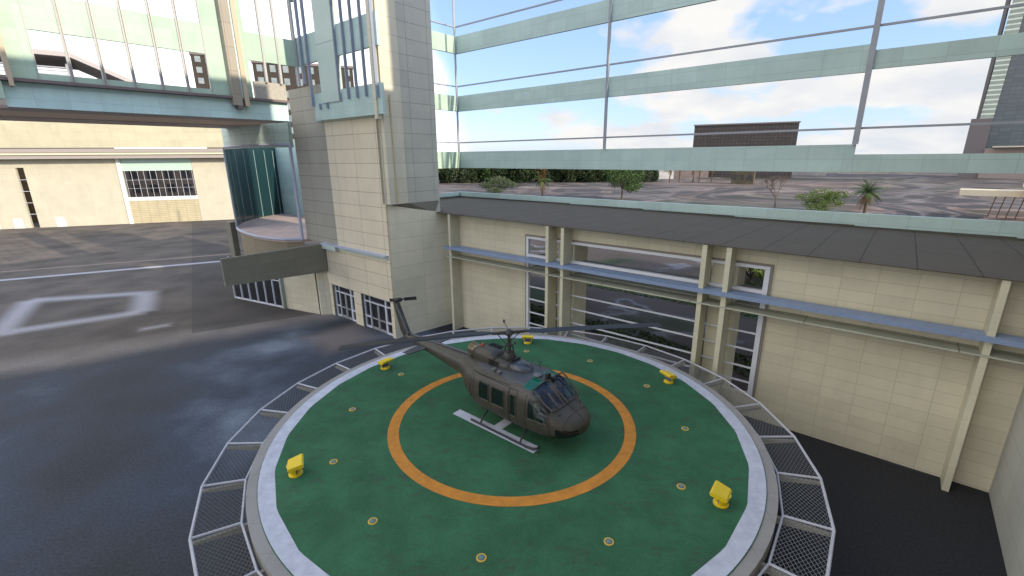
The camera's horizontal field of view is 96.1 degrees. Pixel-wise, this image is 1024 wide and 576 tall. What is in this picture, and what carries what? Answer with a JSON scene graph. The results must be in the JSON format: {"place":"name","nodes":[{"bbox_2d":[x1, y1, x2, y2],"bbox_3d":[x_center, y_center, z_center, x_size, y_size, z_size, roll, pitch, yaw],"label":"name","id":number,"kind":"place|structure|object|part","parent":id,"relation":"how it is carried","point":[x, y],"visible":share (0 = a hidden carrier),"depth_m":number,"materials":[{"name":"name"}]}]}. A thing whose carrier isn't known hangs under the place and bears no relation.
{"place":"outdoors","nodes":[
{"label":"outdoors","id":0,"kind":"place"},
{"bbox_2d":[17,168,38,222],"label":"window","id":1,"kind":"structure","parent":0,"point":[25,186],"depth_m":110.80,"materials":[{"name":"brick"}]},
{"bbox_2d":[0,48,132,148],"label":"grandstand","id":2,"kind":"object","parent":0,"point":[50,59],"visible":0.12,"depth_m":136.89,"materials":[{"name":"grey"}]},
{"bbox_2d":[124,170,196,196],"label":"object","id":3,"kind":"structure","parent":0,"point":[173,182],"depth_m":125.28,"materials":[{"name":"metal"}]},
{"bbox_2d":[129,171,137,178],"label":"window","id":4,"kind":"structure","parent":3,"relation":"in","point":[134,173],"depth_m":122.85,"materials":[{"name":"grey glass"}]},
{"bbox_2d":[132,185,140,192],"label":"window","id":5,"kind":"structure","parent":3,"relation":"in","point":[138,190],"depth_m":123.88,"materials":[{"name":"grey"}]},
{"bbox_2d":[146,171,155,177],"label":"window","id":6,"kind":"structure","parent":3,"relation":"in","point":[152,173],"depth_m":124.03,"materials":[{"name":"grey glass"}]},
{"bbox_2d":[150,185,158,191],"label":"window","id":7,"kind":"structure","parent":3,"relation":"in","point":[155,187],"depth_m":125.03,"materials":[{"name":"grey"}]},
{"bbox_2d":[164,170,172,177],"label":"window","id":8,"kind":"structure","parent":3,"relation":"in","point":[166,172],"depth_m":125.22,"materials":[{"name":"grey glass"}]},
{"bbox_2d":[167,184,175,191],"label":"window","id":9,"kind":"structure","parent":3,"relation":"in","point":[169,186],"depth_m":126.21,"materials":[{"name":"grey"}]},
{"bbox_2d":[181,170,189,177],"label":"window","id":10,"kind":"structure","parent":3,"relation":"in","point":[183,172],"depth_m":126.41,"materials":[{"name":"grey glass"}]},
{"bbox_2d":[184,184,192,190],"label":"window","id":11,"kind":"structure","parent":3,"relation":"in","point":[186,186],"depth_m":127.41,"materials":[{"name":"grey"}]},
{"bbox_2d":[189,52,221,147],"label":"apartment block","id":12,"kind":"structure","parent":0,"point":[199,67],"depth_m":156.68,"materials":[{"name":"grey brick"}]},
{"bbox_2d":[194,56,200,61],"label":"window","id":13,"kind":"structure","parent":12,"relation":"in","point":[197,58],"depth_m":155.53,"materials":[{"name":"white glass"}]},
{"bbox_2d":[196,67,202,72],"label":"window","id":14,"kind":"structure","parent":12,"relation":"in","point":[199,69],"depth_m":156.44,"materials":[{"name":"white glass"}]},
{"bbox_2d":[198,78,204,83],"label":"window","id":15,"kind":"structure","parent":12,"relation":"in","point":[201,80],"depth_m":157.40,"materials":[{"name":"white glass"}]},
{"bbox_2d":[251,61,353,143],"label":"apartment block","id":16,"kind":"structure","parent":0,"point":[289,77],"depth_m":169.46,"materials":[{"name":"brown concrete"}]},
{"bbox_2d":[256,64,262,71],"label":"window","id":17,"kind":"structure","parent":16,"relation":"in","point":[259,67],"depth_m":164.83,"materials":[{"name":"white glass"}]},
{"bbox_2d":[269,65,275,71],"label":"window","id":18,"kind":"structure","parent":16,"relation":"in","point":[272,67],"depth_m":166.33,"materials":[{"name":"white glass"}]},
{"bbox_2d":[282,66,288,72],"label":"window","id":19,"kind":"structure","parent":16,"relation":"in","point":[285,68],"depth_m":167.88,"materials":[{"name":"white glass"}]},
{"bbox_2d":[284,78,289,84],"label":"window","id":20,"kind":"structure","parent":16,"relation":"in","point":[287,81],"depth_m":169.03,"materials":[{"name":"white glass"}]},
{"bbox_2d":[0,0,1012,153],"label":"sky","id":21,"kind":"structure","parent":0,"point":[946,92],"materials":[{"name":"blue"}]},
{"bbox_2d":[0,170,1023,575],"bbox_3d":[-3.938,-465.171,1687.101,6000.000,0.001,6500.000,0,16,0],"label":"ground","id":22,"kind":"structure","parent":0,"point":[148,372],"depth_m":30.69,"materials":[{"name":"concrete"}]},
{"bbox_2d":[0,120,233,228],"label":"cream hall","id":23,"kind":"structure","parent":22,"relation":"on","point":[77,187],"depth_m":104.45,"materials":[{"name":"beige"}]},
{"bbox_2d":[12,218,24,228],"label":"door","id":24,"kind":"structure","parent":23,"relation":"in","point":[18,223],"depth_m":102.62,"materials":[{"name":"beige"}]},
{"bbox_2d":[55,217,66,226],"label":"door","id":25,"kind":"structure","parent":23,"relation":"in","point":[61,222],"depth_m":104.88,"materials":[{"name":"beige"}]},
{"bbox_2d":[225,221,240,256],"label":"corner pillar","id":26,"kind":"structure","parent":22,"relation":"on","point":[232,235],"depth_m":53.14,"materials":[{"name":"grey concrete"}]},
{"bbox_2d":[227,256,331,314],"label":"ground floor wall","id":27,"kind":"structure","parent":22,"relation":"on","point":[297,292],"depth_m":45.51,"materials":[{"name":"beige stone tile panels"}]},
{"bbox_2d":[227,256,282,307],"bbox_3d":[-26.567,-0.678,47.730,8.105,4.600,0.177,8,18,26],"label":"window","id":28,"kind":"structure","parent":27,"relation":"in","point":[267,292],"depth_m":47.79,"materials":[{"name":"black glass"}]},
{"bbox_2d":[314,273,320,314],"bbox_3d":[-18.543,0.144,43.873,0.150,5.002,0.200,12,20,38],"label":"drain pipe","id":29,"kind":"object","parent":27,"relation":"attached to","point":[317,292],"visible":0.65,"depth_m":43.87,"materials":[{"name":"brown metal"}]},
{"bbox_2d":[288,0,451,338],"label":"stone tower","id":30,"kind":"structure","parent":22,"relation":"on","point":[376,224],"depth_m":37.57,"materials":[{"name":"beige stone"}]},
{"bbox_2d":[0,0,300,128],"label":"glazed bridge","id":31,"kind":"structure","parent":30,"relation":"attached to","point":[222,41],"depth_m":31.32,"materials":[{"name":"glass"},{"name":"teal painted panels"},{"name":"metal"}]},
{"bbox_2d":[221,116,312,254],"bbox_3d":[-26.940,-9.462,53.761,24.189,18.200,11.610,12,20,38],"label":"bow window bay","id":32,"kind":"object","parent":30,"relation":"attached to","point":[261,166],"visible":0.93,"depth_m":55.87,"materials":[{"name":"teal glass"}]},
{"bbox_2d":[220,244,327,285],"bbox_3d":[-20.132,-1.941,39.760,0.300,2.650,8.690,12,20,38],"label":"entrance canopy","id":33,"kind":"object","parent":30,"relation":"attached to","point":[275,264],"visible":0.86,"depth_m":39.31,"materials":[{"name":"grey concrete"}]},
{"bbox_2d":[286,0,385,120],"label":"glazed upper wall","id":34,"kind":"structure","parent":30,"relation":"attached to","point":[327,43],"depth_m":34.23,"materials":[{"name":"glass"}]},
{"bbox_2d":[332,284,356,321],"bbox_3d":[-15.441,1.380,42.819,3.670,3.150,0.391,12,20,38],"label":"entrance door","id":35,"kind":"structure","parent":30,"relation":"in","point":[345,303],"depth_m":43.13,"materials":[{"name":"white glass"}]},
{"bbox_2d":[361,293,392,335],"bbox_3d":[-11.486,2.256,39.626,4.320,3.150,0.390,12,20,38],"label":"entrance door","id":36,"kind":"structure","parent":30,"relation":"in","point":[377,313],"depth_m":39.90,"materials":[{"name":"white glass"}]},
{"bbox_2d":[438,168,454,182],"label":"forest tree","id":37,"kind":"object","parent":22,"relation":"on","point":[446,175],"visible":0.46,"depth_m":267.46,"materials":[{"name":"green plant"}]},
{"bbox_2d":[448,168,461,182],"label":"forest tree","id":38,"kind":"object","parent":22,"relation":"on","point":[456,173],"visible":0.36,"depth_m":268.41,"materials":[{"name":"green plant"}]},
{"bbox_2d":[460,168,473,182],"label":"forest tree","id":39,"kind":"object","parent":22,"relation":"on","point":[464,178],"visible":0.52,"depth_m":266.98,"materials":[{"name":"green plant"}]},
{"bbox_2d":[467,168,482,182],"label":"forest tree","id":40,"kind":"object","parent":22,"relation":"on","point":[476,176],"visible":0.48,"depth_m":265.98,"materials":[{"name":"green plant"}]},
{"bbox_2d":[480,168,497,182],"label":"forest tree","id":41,"kind":"object","parent":22,"relation":"on","point":[485,172],"visible":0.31,"depth_m":264.91,"materials":[{"name":"green plant"}]},
{"bbox_2d":[487,168,508,182],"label":"forest tree","id":42,"kind":"object","parent":22,"relation":"on","point":[498,171],"visible":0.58,"depth_m":263.46,"materials":[{"name":"green plant"}]},
{"bbox_2d":[478,175,520,193],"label":"olive bush","id":43,"kind":"object","parent":22,"relation":"on","point":[498,188],"visible":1,"depth_m":184.16,"materials":[{"name":"green plant"}]},
{"bbox_2d":[504,168,512,181],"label":"forest tree","id":44,"kind":"object","parent":22,"relation":"on","point":[508,174],"visible":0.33,"depth_m":266.70,"materials":[{"name":"green plant"}]},
{"bbox_2d":[188,327,835,575],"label":"helipad","id":45,"kind":"object","parent":22,"relation":"on","point":[429,475],"visible":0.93,"depth_m":16.77,"materials":[{"name":"green paint"}]},
{"bbox_2d":[286,453,303,477],"bbox_3d":[-8.043,6.657,17.105,0.603,0.560,0.735,-8,17,-23],"label":"floodlight","id":46,"kind":"object","parent":45,"relation":"on","point":[294,465],"visible":1,"depth_m":16.96,"materials":[{"name":"yellow paint"}]},
{"bbox_2d":[329,459,337,463],"bbox_3d":[-6.904,6.710,17.819,0.310,0.045,0.310,0,16,0],"label":"flush light","id":47,"kind":"object","parent":45,"relation":"on","point":[333,461],"visible":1,"depth_m":17.79,"materials":[{"name":"yellow metal"}]},
{"bbox_2d":[368,517,377,524],"bbox_3d":[-4.502,7.526,14.881,0.310,0.045,0.310,0,16,0],"label":"flush light","id":48,"kind":"object","parent":45,"relation":"on","point":[373,521],"visible":1,"depth_m":14.86,"materials":[{"name":"yellow metal"}]},
{"bbox_2d":[377,358,393,369],"bbox_3d":[-7.073,4.211,25.668,0.603,0.560,0.735,11,20,35],"label":"floodlight","id":49,"kind":"object","parent":45,"relation":"on","point":[384,363],"visible":1,"depth_m":25.56,"materials":[{"name":"yellow paint"}]},
{"bbox_2d":[476,553,486,561],"bbox_3d":[-0.896,7.892,13.488,0.310,0.045,0.310,0,16,0],"label":"flush light","id":50,"kind":"object","parent":45,"relation":"on","point":[481,557],"visible":1,"depth_m":13.46,"materials":[{"name":"yellow metal"}]},
{"bbox_2d":[339,296,662,449],"bbox_3d":[-1.230,3.669,20.514,14.615,4.310,7.317,5,17,19],"label":"helicopter","id":51,"kind":"object","parent":45,"relation":"on","point":[509,384],"visible":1,"depth_m":19.11,"materials":[{"name":"grey paint"}]},
{"bbox_3d":[-1.199,4.387,19.575,0.553,0.846,0.066,14,21,41],"label":"side window","id":52,"kind":"part","parent":51,"relation":"part of","materials":[{"name":"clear glass"}]},
{"bbox_3d":[-1.198,4.382,19.559,0.615,0.802,0.101,13,21,40],"label":"window frame","id":53,"kind":"part","parent":51,"relation":"part of","materials":[{"name":"grey metal"}]},
{"bbox_3d":[-0.601,4.503,19.047,0.700,0.750,0.047,13,21,39],"label":"side window","id":54,"kind":"part","parent":51,"relation":"part of","materials":[{"name":"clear glass"}]},
{"bbox_3d":[-0.599,4.525,19.040,0.724,0.802,0.089,13,21,39],"label":"window frame","id":55,"kind":"part","parent":51,"relation":"part of","materials":[{"name":"grey metal"}]},
{"bbox_3d":[0.020,4.742,18.557,0.220,0.953,0.042,13,21,39],"label":"side window","id":56,"kind":"part","parent":51,"relation":"part of","materials":[{"name":"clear glass"}]},
{"bbox_3d":[0.012,4.733,18.546,0.296,0.934,0.076,13,21,39],"label":"window frame","id":57,"kind":"part","parent":51,"relation":"part of","materials":[{"name":"grey metal"}]},
{"bbox_3d":[1.004,4.810,17.899,0.889,0.808,0.308,8,18,28],"label":"door window frame","id":58,"kind":"part","parent":51,"relation":"part of","materials":[{"name":"grey metal"}]},
{"bbox_3d":[1.028,4.825,17.890,0.946,0.920,0.281,7,18,25],"label":"side window","id":59,"kind":"part","parent":51,"relation":"part of","materials":[{"name":"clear glass"}]},
{"bbox_3d":[1.288,3.723,18.853,0.500,0.223,1.989,13,21,39],"label":"roof window","id":60,"kind":"part","parent":51,"relation":"part of","materials":[{"name":"green glass"}]},
{"bbox_3d":[2.518,5.534,18.281,0.810,0.622,2.080,13,21,39],"label":"chin window","id":61,"kind":"part","parent":51,"relation":"part of","materials":[{"name":"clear glass"}]},
{"bbox_2d":[522,335,532,343],"bbox_3d":[0.993,3.195,28.996,0.735,0.560,0.603,1,16,6],"label":"floodlight","id":62,"kind":"object","parent":45,"relation":"on","point":[527,339],"visible":1,"depth_m":28.91,"materials":[{"name":"yellow paint"}]},
{"bbox_2d":[604,537,613,545],"bbox_3d":[2.946,7.709,14.014,0.310,0.045,0.310,0,16,0],"label":"flush light","id":63,"kind":"object","parent":45,"relation":"on","point":[608,541],"visible":1,"depth_m":13.98,"materials":[{"name":"yellow metal"}]},
{"bbox_2d":[660,370,676,383],"bbox_3d":[8.112,4.604,23.836,0.603,0.560,0.735,-7,17,-22],"label":"floodlight","id":64,"kind":"object","parent":45,"relation":"on","point":[669,377],"visible":1,"depth_m":23.72,"materials":[{"name":"yellow paint"}]},
{"bbox_2d":[677,483,685,489],"bbox_3d":[5.995,7.028,16.318,0.310,0.045,0.310,0,16,0],"label":"flush light","id":65,"kind":"object","parent":45,"relation":"on","point":[680,486],"visible":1,"depth_m":16.28,"materials":[{"name":"yellow metal"}]},
{"bbox_2d":[710,480,731,508],"bbox_3d":[7.025,6.995,15.467,0.603,0.560,0.735,11,20,35],"label":"floodlight","id":66,"kind":"object","parent":45,"relation":"on","point":[720,492],"visible":1,"depth_m":15.33,"materials":[{"name":"yellow paint"}]},
{"bbox_2d":[507,169,529,182],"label":"forest tree","id":67,"kind":"object","parent":22,"relation":"on","point":[516,176],"visible":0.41,"depth_m":263.71,"materials":[{"name":"green plant"}]},
{"bbox_2d":[522,169,539,182],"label":"forest tree","id":68,"kind":"object","parent":22,"relation":"on","point":[530,176],"visible":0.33,"depth_m":266.52,"materials":[{"name":"green plant"}]},
{"bbox_2d":[532,169,547,181],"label":"forest tree","id":69,"kind":"object","parent":22,"relation":"on","point":[542,172],"visible":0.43,"depth_m":268.38,"materials":[{"name":"green plant"}]},
{"bbox_2d":[534,172,552,195],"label":"palm tree","id":70,"kind":"object","parent":22,"relation":"on","point":[540,183],"visible":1,"depth_m":175.19,"materials":[{"name":"green plant"}]},
{"bbox_2d":[545,169,554,181],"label":"forest tree","id":71,"kind":"object","parent":22,"relation":"on","point":[549,176],"visible":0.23,"depth_m":269.24,"materials":[{"name":"green plant"}]},
{"bbox_2d":[550,169,563,181],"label":"forest tree","id":72,"kind":"object","parent":22,"relation":"on","point":[558,174],"visible":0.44,"depth_m":268.22,"materials":[{"name":"green plant"}]},
{"bbox_2d":[560,169,576,182],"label":"forest tree","id":73,"kind":"object","parent":22,"relation":"on","point":[569,176],"visible":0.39,"depth_m":263.43,"materials":[{"name":"green plant"}]},
{"bbox_2d":[574,169,586,181],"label":"forest tree","id":74,"kind":"object","parent":22,"relation":"on","point":[580,175],"visible":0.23,"depth_m":264.78,"materials":[{"name":"green plant"}]},
{"bbox_2d":[583,169,604,182],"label":"forest tree","id":75,"kind":"object","parent":22,"relation":"on","point":[591,174],"visible":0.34,"depth_m":262.55,"materials":[{"name":"green plant"}]},
{"bbox_2d":[596,170,606,181],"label":"forest tree","id":76,"kind":"object","parent":22,"relation":"on","point":[601,178],"visible":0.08,"depth_m":267.14,"materials":[{"name":"green plant"}]},
{"bbox_2d":[604,170,614,181],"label":"forest tree","id":77,"kind":"object","parent":22,"relation":"on","point":[607,177],"visible":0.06,"depth_m":267.26,"materials":[{"name":"green plant"}]},
{"bbox_2d":[603,170,645,198],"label":"leafy tree","id":78,"kind":"object","parent":22,"relation":"on","point":[629,182],"visible":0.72,"depth_m":156.88,"materials":[{"name":"green plant"}]},
{"bbox_2d":[636,170,654,181],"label":"forest tree","id":79,"kind":"object","parent":22,"relation":"on","point":[648,173],"visible":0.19,"depth_m":262.93,"materials":[{"name":"green plant"}]},
{"bbox_2d":[650,170,658,181],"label":"forest tree","id":80,"kind":"object","parent":22,"relation":"on","point":[656,174],"visible":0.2,"depth_m":267.20,"materials":[{"name":"green plant"}]},
{"bbox_2d":[673,170,708,177],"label":"building","id":81,"kind":"structure","parent":22,"relation":"on","point":[688,174],"depth_m":311.99,"materials":[{"name":"brown"}]},
{"bbox_2d":[436,191,1023,492],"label":"building wing","id":82,"kind":"structure","parent":22,"relation":"on","point":[897,339],"depth_m":24.29,"materials":[{"name":"beige concrete"}]},
{"bbox_2d":[526,236,770,395],"bbox_3d":[7.373,1.131,30.104,16.200,7.520,0.240,12,20,38],"label":"window frame","id":83,"kind":"structure","parent":82,"relation":"in","point":[764,290],"depth_m":28.14,"materials":[{"name":"white metal"}]},
{"bbox_2d":[746,267,764,280],"bbox_3d":[28.152,-3.919,54.595,12.388,6.239,11.032,2,16,8],"label":"bush","id":84,"kind":"object","parent":22,"relation":"on","point":[757,273],"visible":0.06,"depth_m":52.88,"materials":[{"name":"green plant"}]},
{"bbox_2d":[761,176,787,207],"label":"bare tree","id":85,"kind":"object","parent":22,"relation":"on","point":[772,179],"visible":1,"depth_m":125.27,"materials":[{"name":"brown plant"}]},
{"bbox_2d":[794,188,851,210],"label":"green bush","id":86,"kind":"object","parent":22,"relation":"on","point":[830,198],"visible":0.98,"depth_m":119.40,"materials":[{"name":"green plant"}]},
{"bbox_2d":[849,177,890,212],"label":"palm tree","id":87,"kind":"object","parent":22,"relation":"on","point":[867,197],"visible":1,"depth_m":113.90,"materials":[{"name":"green plant"}]},
{"bbox_2d":[959,188,1023,218],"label":"park shelter","id":88,"kind":"object","parent":22,"relation":"on","point":[994,192],"visible":1,"depth_m":105.71,"materials":[{"name":"brown metal"}]},
{"bbox_2d":[989,386,1023,575],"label":"tall side wing","id":89,"kind":"structure","parent":22,"relation":"on","point":[1006,492],"depth_m":17.85,"materials":[{"name":"beige concrete"}]},
{"bbox_2d":[431,0,1023,173],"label":"facade frame","id":90,"kind":"object","parent":89,"relation":"attached to","point":[867,59],"visible":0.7,"depth_m":37.49,"materials":[{"name":"teal metal"}]},
{"bbox_2d":[451,276,757,390],"bbox_3d":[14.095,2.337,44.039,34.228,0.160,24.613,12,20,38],"label":"window","id":91,"kind":"structure","parent":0,"point":[662,338],"depth_m":39.01,"materials":[{"name":"black glass"}]},
{"bbox_2d":[659,170,674,178],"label":"building","id":92,"kind":"structure","parent":0,"point":[663,174],"depth_m":296.71,"materials":[{"name":"grey"}]},
{"bbox_2d":[731,171,755,183],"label":"building","id":93,"kind":"structure","parent":0,"point":[742,177],"depth_m":236.75,"materials":[{"name":"grey concrete"}]},
{"bbox_2d":[693,121,800,177],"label":"slab block","id":94,"kind":"structure","parent":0,"point":[757,139],"depth_m":300.18,"materials":[{"name":"grey concrete"}]},
{"bbox_2d":[792,172,826,175],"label":"building","id":95,"kind":"structure","parent":0,"point":[811,173],"depth_m":327.94,"materials":[{"name":"white"}]},
{"bbox_2d":[838,172,888,173],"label":"building","id":96,"kind":"structure","parent":0,"point":[863,173],"depth_m":342.14,"materials":[{"name":"grey"}]},
{"bbox_2d":[957,0,1023,178],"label":"glass tower","id":97,"kind":"structure","parent":0,"point":[1002,99],"depth_m":264.62,"materials":[{"name":"grey glass"}]}
]}

